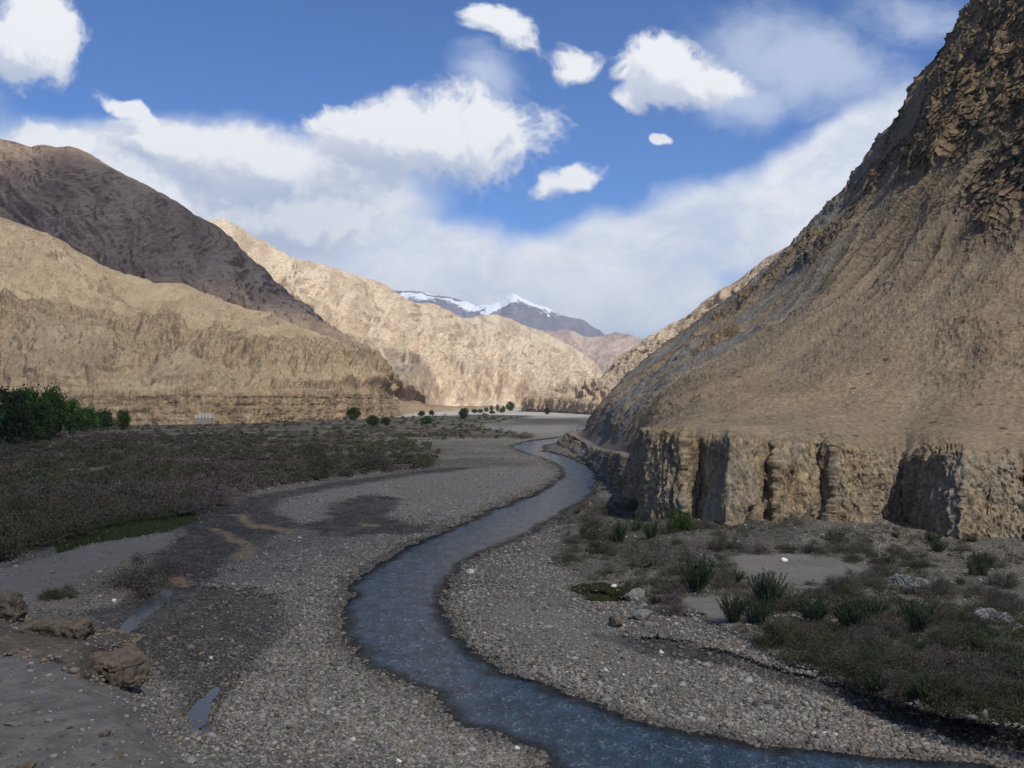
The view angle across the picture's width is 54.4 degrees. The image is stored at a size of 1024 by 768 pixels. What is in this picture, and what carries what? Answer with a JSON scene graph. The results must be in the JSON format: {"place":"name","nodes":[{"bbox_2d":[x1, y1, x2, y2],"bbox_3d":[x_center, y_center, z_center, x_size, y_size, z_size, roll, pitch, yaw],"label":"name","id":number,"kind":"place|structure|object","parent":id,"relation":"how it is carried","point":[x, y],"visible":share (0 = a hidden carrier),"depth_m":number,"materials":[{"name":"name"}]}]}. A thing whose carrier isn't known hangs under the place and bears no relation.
{"place":"outdoors","nodes":[
{"label":"outdoors","id":0,"kind":"place"},
{"bbox_2d":[53,512,197,552],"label":"grass","id":1,"kind":"structure","parent":0,"point":[113,527],"depth_m":89.83,"materials":[{"name":"plant"}]},
{"bbox_2d":[118,589,171,633],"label":"pool","id":2,"kind":"structure","parent":0,"point":[145,608],"depth_m":56.16,"materials":[{"name":"grey liquid"}]},
{"bbox_2d":[185,687,219,733],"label":"pool","id":3,"kind":"structure","parent":0,"point":[200,710],"depth_m":37.29,"materials":[{"name":"blue liquid"}]},
{"bbox_2d":[0,139,425,403],"bbox_3d":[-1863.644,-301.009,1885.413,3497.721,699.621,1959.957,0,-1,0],"label":"dark mountain","id":4,"kind":"structure","parent":0,"point":[97,210],"depth_m":1477.42,"materials":[{"name":"stone"}]},
{"bbox_2d":[209,219,601,406],"bbox_3d":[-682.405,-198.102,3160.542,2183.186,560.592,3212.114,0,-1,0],"label":"sunlit mountain","id":5,"kind":"structure","parent":0,"point":[435,354],"depth_m":2448.71,"materials":[{"name":"stone"}]},
{"bbox_2d":[0,0,969,338],"label":"sky","id":6,"kind":"structure","parent":0,"point":[612,166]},
{"bbox_2d":[394,290,617,336],"bbox_3d":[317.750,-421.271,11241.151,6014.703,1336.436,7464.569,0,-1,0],"label":"snowy mountain","id":7,"kind":"structure","parent":0,"point":[519,309],"depth_m":11010.34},
{"bbox_2d":[0,407,1023,767],"bbox_3d":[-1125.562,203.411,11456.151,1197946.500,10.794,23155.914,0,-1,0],"label":"ground","id":8,"kind":"structure","parent":0,"point":[454,455],"depth_m":64.59,"materials":[{"name":"gravel"}]},
{"bbox_2d":[0,590,27,621],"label":"earth block","id":9,"kind":"structure","parent":8,"relation":"on","point":[13,606],"depth_m":47.78,"materials":[{"name":"soil"}]},
{"bbox_2d":[0,383,35,444],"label":"willow tree","id":10,"kind":"object","parent":8,"relation":"on","point":[17,409],"visible":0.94,"depth_m":244.89,"materials":[{"name":"green plant"}]},
{"bbox_2d":[0,480,37,513],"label":"thornbush","id":11,"kind":"object","parent":8,"relation":"on","point":[18,504],"visible":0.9,"depth_m":96.98,"materials":[{"name":"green plant"}]},
{"bbox_2d":[10,384,58,444],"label":"willow tree","id":12,"kind":"object","parent":8,"relation":"on","point":[41,412],"visible":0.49,"depth_m":253.97,"materials":[{"name":"green plant"}]},
{"bbox_2d":[16,614,95,639],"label":"earth block","id":13,"kind":"structure","parent":8,"relation":"on","point":[78,628],"depth_m":40.48,"materials":[{"name":"soil"}]},
{"bbox_2d":[40,382,71,436],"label":"willow tree","id":14,"kind":"object","parent":8,"relation":"on","point":[62,413],"visible":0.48,"depth_m":288.09,"materials":[{"name":"green plant"}]},
{"bbox_2d":[35,585,85,601],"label":"olive bush","id":15,"kind":"object","parent":8,"relation":"on","point":[51,593],"visible":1,"depth_m":58.32,"materials":[{"name":"green plant"}]},
{"bbox_2d":[63,397,86,433],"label":"willow tree","id":16,"kind":"object","parent":8,"relation":"on","point":[75,421],"visible":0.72,"depth_m":342.25,"materials":[{"name":"green plant"}]},
{"bbox_2d":[68,522,104,538],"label":"olive bush","id":17,"kind":"object","parent":8,"relation":"on","point":[87,533],"visible":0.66,"depth_m":84.49,"materials":[{"name":"green plant"}]},
{"bbox_2d":[78,405,99,431],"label":"willow tree","id":18,"kind":"object","parent":8,"relation":"on","point":[90,414],"visible":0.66,"depth_m":361.19,"materials":[{"name":"green plant"}]},
{"bbox_2d":[92,407,116,429],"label":"willow tree","id":19,"kind":"object","parent":8,"relation":"on","point":[105,416],"visible":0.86,"depth_m":382.02,"materials":[{"name":"green plant"}]},
{"bbox_2d":[89,644,152,691],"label":"earth block","id":20,"kind":"structure","parent":8,"relation":"on","point":[126,668],"depth_m":35.90,"materials":[{"name":"soil"}]},
{"bbox_2d":[112,409,131,429],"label":"willow tree","id":21,"kind":"object","parent":8,"relation":"on","point":[123,419],"visible":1,"depth_m":382.27,"materials":[{"name":"green plant"}]},
{"bbox_2d":[96,552,178,596],"bbox_3d":[-23.251,11.565,62.499,6.088,2.579,5.477,-1,-1,30],"label":"thornbush","id":22,"kind":"object","parent":8,"relation":"on","point":[141,580],"visible":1,"depth_m":61.70,"materials":[{"name":"grey plant"}]},
{"bbox_2d":[117,497,162,516],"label":"tamarisk bush","id":23,"kind":"object","parent":8,"relation":"on","point":[149,510],"visible":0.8,"depth_m":96.53,"materials":[{"name":"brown plant"}]},
{"bbox_2d":[153,548,191,576],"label":"tamarisk bush","id":24,"kind":"object","parent":8,"relation":"on","point":[163,562],"visible":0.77,"depth_m":67.22,"materials":[{"name":"brown plant"}]},
{"bbox_2d":[172,498,210,512],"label":"tamarisk bush","id":25,"kind":"object","parent":8,"relation":"on","point":[192,503],"visible":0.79,"depth_m":100.21,"materials":[{"name":"brown plant"}]},
{"bbox_2d":[195,413,212,423],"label":"ruined building","id":26,"kind":"structure","parent":8,"relation":"on","point":[200,418],"depth_m":491.78,"materials":[{"name":"white"}]},
{"bbox_2d":[199,488,241,505],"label":"tamarisk bush","id":27,"kind":"object","parent":8,"relation":"on","point":[222,496],"visible":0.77,"depth_m":110.67,"materials":[{"name":"brown plant"}]},
{"bbox_2d":[0,217,506,424],"bbox_3d":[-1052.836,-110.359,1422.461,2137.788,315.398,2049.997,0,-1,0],"label":"tan hill","id":28,"kind":"structure","parent":8,"relation":"on","point":[88,331],"depth_m":615.61,"materials":[{"name":"stone"}]},
{"bbox_2d":[0,413,517,558],"bbox_3d":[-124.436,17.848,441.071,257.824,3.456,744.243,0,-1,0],"label":"scrub","id":29,"kind":"object","parent":8,"relation":"on","point":[61,498],"visible":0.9,"depth_m":158.51,"materials":[{"name":"green plant"}]},
{"bbox_2d":[299,449,350,470],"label":"thornbush","id":30,"kind":"object","parent":29,"relation":"on","point":[327,462],"visible":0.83,"depth_m":161.24,"materials":[{"name":"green plant"}]},
{"bbox_2d":[297,442,329,455],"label":"olive bush","id":31,"kind":"object","parent":8,"relation":"on","point":[308,448],"visible":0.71,"depth_m":202.00,"materials":[{"name":"green plant"}]},
{"bbox_2d":[339,451,397,469],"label":"thornbush","id":32,"kind":"object","parent":8,"relation":"on","point":[373,461],"visible":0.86,"depth_m":165.18,"materials":[{"name":"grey plant"}]},
{"bbox_2d":[0,444,1023,767],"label":"gravel","id":33,"kind":"structure","parent":8,"relation":"on","point":[440,736],"depth_m":40.37,"materials":[{"name":"gravel"}]},
{"bbox_2d":[547,547,589,561],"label":"thornbush","id":34,"kind":"object","parent":8,"relation":"on","point":[557,556],"visible":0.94,"depth_m":70.81,"materials":[{"name":"grey plant"}]},
{"bbox_2d":[576,510,612,540],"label":"olive bush","id":35,"kind":"object","parent":8,"relation":"on","point":[592,534],"visible":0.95,"depth_m":81.87,"materials":[{"name":"green plant"}]},
{"bbox_2d":[569,582,625,601],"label":"grass","id":36,"kind":"structure","parent":8,"relation":"on","point":[608,590],"depth_m":59.53,"materials":[{"name":"plant"}]},
{"bbox_2d":[582,499,618,515],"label":"thornbush","id":37,"kind":"object","parent":8,"relation":"on","point":[603,510],"visible":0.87,"depth_m":100.51,"materials":[{"name":"grey plant"}]},
{"bbox_2d":[609,519,628,543],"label":"spiky bush","id":38,"kind":"object","parent":8,"relation":"on","point":[620,537],"visible":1,"depth_m":79.38,"materials":[{"name":"green plant"}]},
{"bbox_2d":[619,495,638,511],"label":"thornbush","id":39,"kind":"object","parent":8,"relation":"on","point":[633,505],"visible":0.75,"depth_m":102.91,"materials":[{"name":"grey plant"}]},
{"bbox_2d":[623,588,644,600],"bbox_3d":[7.101,12.226,57.720,1.303,0.803,0.748,0,-1,-1],"label":"boulder","id":40,"kind":"object","parent":8,"relation":"on","point":[632,594],"visible":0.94,"depth_m":57.52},
{"bbox_2d":[630,609,652,620],"bbox_3d":[6.925,12.371,53.151,1.258,0.713,0.679,0,-1,-6],"label":"boulder","id":41,"kind":"object","parent":8,"relation":"on","point":[642,614],"visible":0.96,"depth_m":52.93,"materials":[{"name":"stone"}]},
{"bbox_2d":[620,546,676,570],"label":"thornbush","id":42,"kind":"object","parent":8,"relation":"on","point":[646,562],"visible":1,"depth_m":67.79,"materials":[{"name":"brown plant"}]},
{"bbox_2d":[641,520,661,538],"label":"spiky bush","id":43,"kind":"object","parent":8,"relation":"on","point":[651,531],"visible":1,"depth_m":80.26,"materials":[{"name":"green plant"}]},
{"bbox_2d":[652,578,691,598],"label":"thornbush","id":44,"kind":"object","parent":8,"relation":"on","point":[666,587],"visible":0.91,"depth_m":58.41,"materials":[{"name":"brown plant"}]},
{"bbox_2d":[664,507,696,532],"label":"green bush","id":45,"kind":"object","parent":8,"relation":"on","point":[679,524],"visible":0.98,"depth_m":79.97,"materials":[{"name":"green plant"}]},
{"bbox_2d":[671,553,716,592],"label":"spiky bush","id":46,"kind":"object","parent":8,"relation":"on","point":[696,578],"visible":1,"depth_m":59.24,"materials":[{"name":"green plant"}]},
{"bbox_2d":[708,563,736,589],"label":"thornbush","id":47,"kind":"object","parent":8,"relation":"on","point":[721,580],"visible":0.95,"depth_m":60.85,"materials":[{"name":"brown plant"}]},
{"bbox_2d":[715,592,749,623],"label":"spiky bush","id":48,"kind":"object","parent":8,"relation":"on","point":[735,615],"visible":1,"depth_m":51.10,"materials":[{"name":"green plant"}]},
{"bbox_2d":[717,535,748,551],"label":"thornbush","id":49,"kind":"object","parent":8,"relation":"on","point":[731,545],"visible":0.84,"depth_m":72.44,"materials":[{"name":"grey plant"}]},
{"bbox_2d":[736,596,776,624],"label":"spiky bush","id":50,"kind":"object","parent":8,"relation":"on","point":[759,613],"visible":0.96,"depth_m":50.85,"materials":[{"name":"green plant"}]},
{"bbox_2d":[745,569,788,607],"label":"spiky bush","id":51,"kind":"object","parent":8,"relation":"on","point":[769,592],"visible":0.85,"depth_m":54.68,"materials":[{"name":"green plant"}]},
{"bbox_2d":[750,617,793,648],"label":"olive bush","id":52,"kind":"object","parent":8,"relation":"on","point":[773,641],"visible":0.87,"depth_m":46.22,"materials":[{"name":"green plant"}]},
{"bbox_2d":[762,612,790,638],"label":"spiky bush","id":53,"kind":"object","parent":8,"relation":"on","point":[775,621],"visible":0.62,"depth_m":46.52,"materials":[{"name":"grey plant"}]},
{"bbox_2d":[768,593,802,611],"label":"olive bush","id":54,"kind":"object","parent":8,"relation":"on","point":[789,606],"visible":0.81,"depth_m":54.05,"materials":[{"name":"green plant"}]},
{"bbox_2d":[556,496,1023,727],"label":"undergrowth","id":55,"kind":"object","parent":8,"relation":"on","point":[1010,718],"visible":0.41,"depth_m":57.61,"materials":[{"name":"green plant"}]},
{"bbox_2d":[774,622,841,656],"bbox_3d":[13.463,11.449,45.327,2.754,1.471,3.302,1,-1,-43],"label":"olive bush","id":56,"kind":"object","parent":8,"relation":"on","point":[797,642],"visible":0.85,"depth_m":45.29,"materials":[{"name":"green plant"}]},
{"bbox_2d":[788,539,839,558],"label":"thornbush","id":57,"kind":"object","parent":8,"relation":"on","point":[809,548],"visible":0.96,"depth_m":70.83,"materials":[{"name":"brown plant"}]},
{"bbox_2d":[800,648,827,666],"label":"thornbush","id":58,"kind":"object","parent":8,"relation":"on","point":[808,655],"visible":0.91,"depth_m":42.98,"materials":[{"name":"brown plant"}]},
{"bbox_2d":[794,590,837,623],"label":"spiky bush","id":59,"kind":"object","parent":8,"relation":"on","point":[818,610],"visible":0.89,"depth_m":50.86,"materials":[{"name":"green plant"}]},
{"bbox_2d":[801,583,842,602],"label":"thornbush","id":60,"kind":"object","parent":8,"relation":"on","point":[816,592],"visible":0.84,"depth_m":57.15,"materials":[{"name":"brown plant"}]},
{"bbox_2d":[823,572,849,597],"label":"thornbush","id":61,"kind":"object","parent":8,"relation":"on","point":[833,583],"visible":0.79,"depth_m":58.17,"materials":[{"name":"brown plant"}]},
{"bbox_2d":[824,539,862,552],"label":"thornbush","id":62,"kind":"object","parent":8,"relation":"on","point":[840,546],"visible":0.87,"depth_m":71.62,"materials":[{"name":"grey plant"}]},
{"bbox_2d":[821,644,867,672],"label":"thornbush","id":63,"kind":"object","parent":8,"relation":"on","point":[841,655],"visible":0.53,"depth_m":41.70,"materials":[{"name":"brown plant"}]},
{"bbox_2d":[819,568,873,588],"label":"thornbush","id":64,"kind":"object","parent":8,"relation":"on","point":[849,574],"visible":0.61,"depth_m":60.75,"materials":[{"name":"brown plant"}]},
{"bbox_2d":[825,648,867,672],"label":"olive bush","id":65,"kind":"object","parent":8,"relation":"on","point":[843,664],"visible":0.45,"depth_m":41.39,"materials":[{"name":"green plant"}]},
{"bbox_2d":[830,593,875,629],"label":"spiky bush","id":66,"kind":"object","parent":8,"relation":"on","point":[847,614],"visible":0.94,"depth_m":48.20,"materials":[{"name":"green plant"}]},
{"bbox_2d":[846,538,876,552],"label":"thornbush","id":67,"kind":"object","parent":8,"relation":"on","point":[857,546],"visible":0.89,"depth_m":71.60,"materials":[{"name":"grey plant"}]},
{"bbox_2d":[844,567,887,584],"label":"thornbush","id":68,"kind":"object","parent":8,"relation":"on","point":[876,574],"visible":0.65,"depth_m":61.84,"materials":[{"name":"brown plant"}]},
{"bbox_2d":[846,640,889,656],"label":"spiky bush","id":69,"kind":"object","parent":8,"relation":"on","point":[871,648],"visible":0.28,"depth_m":42.14,"materials":[{"name":"green plant"}]},
{"bbox_2d":[842,626,901,650],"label":"thornbush","id":70,"kind":"object","parent":8,"relation":"on","point":[877,634],"visible":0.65,"depth_m":43.64,"materials":[{"name":"brown plant"}]},
{"bbox_2d":[854,593,891,617],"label":"spiky bush","id":71,"kind":"object","parent":8,"relation":"on","point":[876,608],"visible":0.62,"depth_m":50.86,"materials":[{"name":"green plant"}]},
{"bbox_2d":[855,667,891,693],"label":"spiky bush","id":72,"kind":"object","parent":8,"relation":"on","point":[866,681],"visible":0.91,"depth_m":37.42,"materials":[{"name":"green plant"}]},
{"bbox_2d":[869,659,917,689],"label":"thornbush","id":73,"kind":"object","parent":8,"relation":"on","point":[889,677],"visible":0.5,"depth_m":37.10,"materials":[{"name":"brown plant"}]},
{"bbox_2d":[874,638,937,673],"bbox_3d":[15.360,10.747,38.921,2.889,1.418,2.160,0,-1,-25],"label":"thornbush","id":74,"kind":"object","parent":8,"relation":"on","point":[905,654],"visible":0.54,"depth_m":38.64,"materials":[{"name":"grey plant"}]},
{"bbox_2d":[885,573,930,588],"bbox_3d":[24.436,12.462,61.503,1.061,1.364,3.733,1,-1,-33],"label":"rock outcrop","id":75,"kind":"object","parent":8,"relation":"on","point":[909,581],"visible":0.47,"depth_m":61.26,"materials":[{"name":"stone"}]},
{"bbox_2d":[888,657,943,697],"bbox_3d":[14.841,10.806,36.507,2.127,1.155,2.756,0,-1,26],"label":"olive bush","id":76,"kind":"object","parent":8,"relation":"on","point":[903,668],"visible":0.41,"depth_m":36.61,"materials":[{"name":"green plant"}]},
{"bbox_2d":[891,595,943,632],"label":"spiky bush","id":77,"kind":"object","parent":8,"relation":"on","point":[918,620],"visible":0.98,"depth_m":46.37,"materials":[{"name":"green plant"}]},
{"bbox_2d":[903,551,942,568],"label":"olive bush","id":78,"kind":"object","parent":8,"relation":"on","point":[921,562],"visible":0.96,"depth_m":67.59,"materials":[{"name":"green plant"}]},
{"bbox_2d":[902,672,948,702],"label":"spiky bush","id":79,"kind":"object","parent":8,"relation":"on","point":[919,686],"visible":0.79,"depth_m":35.42,"materials":[{"name":"green plant"}]},
{"bbox_2d":[914,625,958,650],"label":"thornbush","id":80,"kind":"object","parent":8,"relation":"on","point":[940,640],"visible":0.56,"depth_m":42.90,"materials":[{"name":"grey plant"}]},
{"bbox_2d":[926,538,948,552],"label":"spiky bush","id":81,"kind":"object","parent":8,"relation":"on","point":[939,547],"visible":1,"depth_m":73.68,"materials":[{"name":"green plant"}]},
{"bbox_2d":[918,576,962,597],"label":"thornbush","id":82,"kind":"object","parent":8,"relation":"on","point":[941,587],"visible":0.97,"depth_m":58.21,"materials":[{"name":"brown plant"}]},
{"bbox_2d":[919,644,963,673],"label":"thornbush","id":83,"kind":"object","parent":8,"relation":"on","point":[938,662],"visible":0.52,"depth_m":38.44,"materials":[{"name":"grey plant"}]},
{"bbox_2d":[909,665,977,712],"bbox_3d":[15.354,10.575,35.343,2.202,1.663,2.853,0,-1,2],"label":"olive bush","id":84,"kind":"object","parent":8,"relation":"on","point":[953,688],"visible":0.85,"depth_m":34.92,"materials":[{"name":"green plant"}]},
{"bbox_2d":[921,619,966,639],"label":"thornbush","id":85,"kind":"object","parent":8,"relation":"on","point":[941,628],"visible":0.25,"depth_m":44.82,"materials":[{"name":"brown plant"}]},
{"bbox_2d":[920,605,979,625],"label":"olive bush","id":86,"kind":"object","parent":8,"relation":"on","point":[960,613],"visible":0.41,"depth_m":48.48,"materials":[{"name":"green plant"}]},
{"bbox_2d":[912,643,989,677],"bbox_3d":[17.067,10.721,38.819,2.976,1.456,3.066,0,-1,12],"label":"tamarisk bush","id":87,"kind":"object","parent":8,"relation":"on","point":[950,660],"visible":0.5,"depth_m":38.63,"materials":[{"name":"green plant"}]},
{"bbox_2d":[941,614,996,652],"bbox_3d":[19.434,10.712,42.245,2.442,1.712,3.164,-1,-1,30],"label":"olive bush","id":88,"kind":"object","parent":8,"relation":"on","point":[975,633],"visible":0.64,"depth_m":42.24,"materials":[{"name":"green plant"}]},
{"bbox_2d":[946,602,995,629],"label":"thornbush","id":89,"kind":"object","parent":8,"relation":"on","point":[971,609],"visible":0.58,"depth_m":47.67,"materials":[{"name":"grey plant"}]},
{"bbox_2d":[963,560,989,576],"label":"green bush","id":90,"kind":"object","parent":8,"relation":"on","point":[974,568],"visible":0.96,"depth_m":64.68,"materials":[{"name":"green plant"}]},
{"bbox_2d":[966,552,996,567],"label":"spiky bush","id":91,"kind":"object","parent":8,"relation":"on","point":[976,559],"visible":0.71,"depth_m":67.44,"materials":[{"name":"green plant"}]},
{"bbox_2d":[952,692,1015,727],"bbox_3d":[16.324,11.133,34.297,2.150,0.976,2.031,-1,-1,38],"label":"thornbush","id":92,"kind":"object","parent":8,"relation":"on","point":[1003,702],"visible":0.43,"depth_m":33.99,"materials":[{"name":"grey plant"}]},
{"bbox_2d":[963,619,1004,639],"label":"spiky bush","id":93,"kind":"object","parent":8,"relation":"on","point":[984,625],"visible":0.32,"depth_m":43.46,"materials":[{"name":"green plant"}]},
{"bbox_2d":[968,607,1021,626],"bbox_3d":[23.989,11.827,49.508,0.973,1.350,3.214,1,-1,-34],"label":"rock outcrop","id":94,"kind":"object","parent":8,"relation":"on","point":[1005,615],"visible":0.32,"depth_m":49.33,"materials":[{"name":"stone"}]},
{"bbox_2d":[972,650,1023,681],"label":"thornbush","id":95,"kind":"object","parent":8,"relation":"on","point":[1008,670],"visible":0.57,"depth_m":37.20,"materials":[{"name":"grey plant"}]},
{"bbox_2d":[976,665,1023,700],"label":"thornbush","id":96,"kind":"object","parent":8,"relation":"on","point":[1005,680],"visible":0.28,"depth_m":35.73,"materials":[{"name":"grey plant"}]},
{"bbox_2d":[980,567,1023,589],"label":"thornbush","id":97,"kind":"object","parent":8,"relation":"on","point":[1001,580],"visible":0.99,"depth_m":61.12,"materials":[{"name":"grey plant"}]},
{"bbox_2d":[980,641,1023,663],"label":"spiky bush","id":98,"kind":"object","parent":8,"relation":"on","point":[998,649],"visible":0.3,"depth_m":39.67,"materials":[{"name":"green plant"}]},
{"bbox_2d":[991,592,1023,612],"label":"thornbush","id":99,"kind":"object","parent":8,"relation":"on","point":[1018,605],"visible":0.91,"depth_m":52.76,"materials":[{"name":"brown plant"}]},
{"bbox_2d":[992,673,1023,705],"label":"olive bush","id":100,"kind":"object","parent":8,"relation":"on","point":[1007,688],"visible":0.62,"depth_m":34.83,"materials":[{"name":"green plant"}]},
{"bbox_2d":[993,654,1023,678],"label":"spiky bush","id":101,"kind":"object","parent":8,"relation":"on","point":[1018,660],"visible":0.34,"depth_m":37.65,"materials":[{"name":"green plant"}]},
{"bbox_2d":[463,314,602,375],"bbox_3d":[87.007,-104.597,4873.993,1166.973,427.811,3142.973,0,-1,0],"label":"sunlit ridge","id":102,"kind":"structure","parent":0,"point":[508,326],"depth_m":4355.68,"materials":[{"name":"stone"}]},
{"bbox_2d":[541,329,643,373],"bbox_3d":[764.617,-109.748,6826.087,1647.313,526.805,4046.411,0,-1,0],"label":"ridge","id":103,"kind":"structure","parent":0,"point":[604,352],"depth_m":6361.30,"materials":[{"name":"stone"}]},
{"bbox_2d":[519,245,789,414],"bbox_3d":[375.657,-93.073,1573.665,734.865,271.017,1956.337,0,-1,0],"label":"sunlit spur","id":104,"kind":"structure","parent":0,"point":[587,396],"depth_m":1094.62,"materials":[{"name":"stone"}]},
{"bbox_2d":[338,437,994,767],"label":"river","id":105,"kind":"structure","parent":0,"point":[397,627],"depth_m":44.03,"materials":[{"name":"liquid"}]},
{"bbox_2d":[556,0,1023,539],"bbox_3d":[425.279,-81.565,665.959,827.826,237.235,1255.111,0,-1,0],"label":"mountain slope","id":106,"kind":"structure","parent":0,"point":[852,352],"depth_m":136.47,"materials":[{"name":"stone"}]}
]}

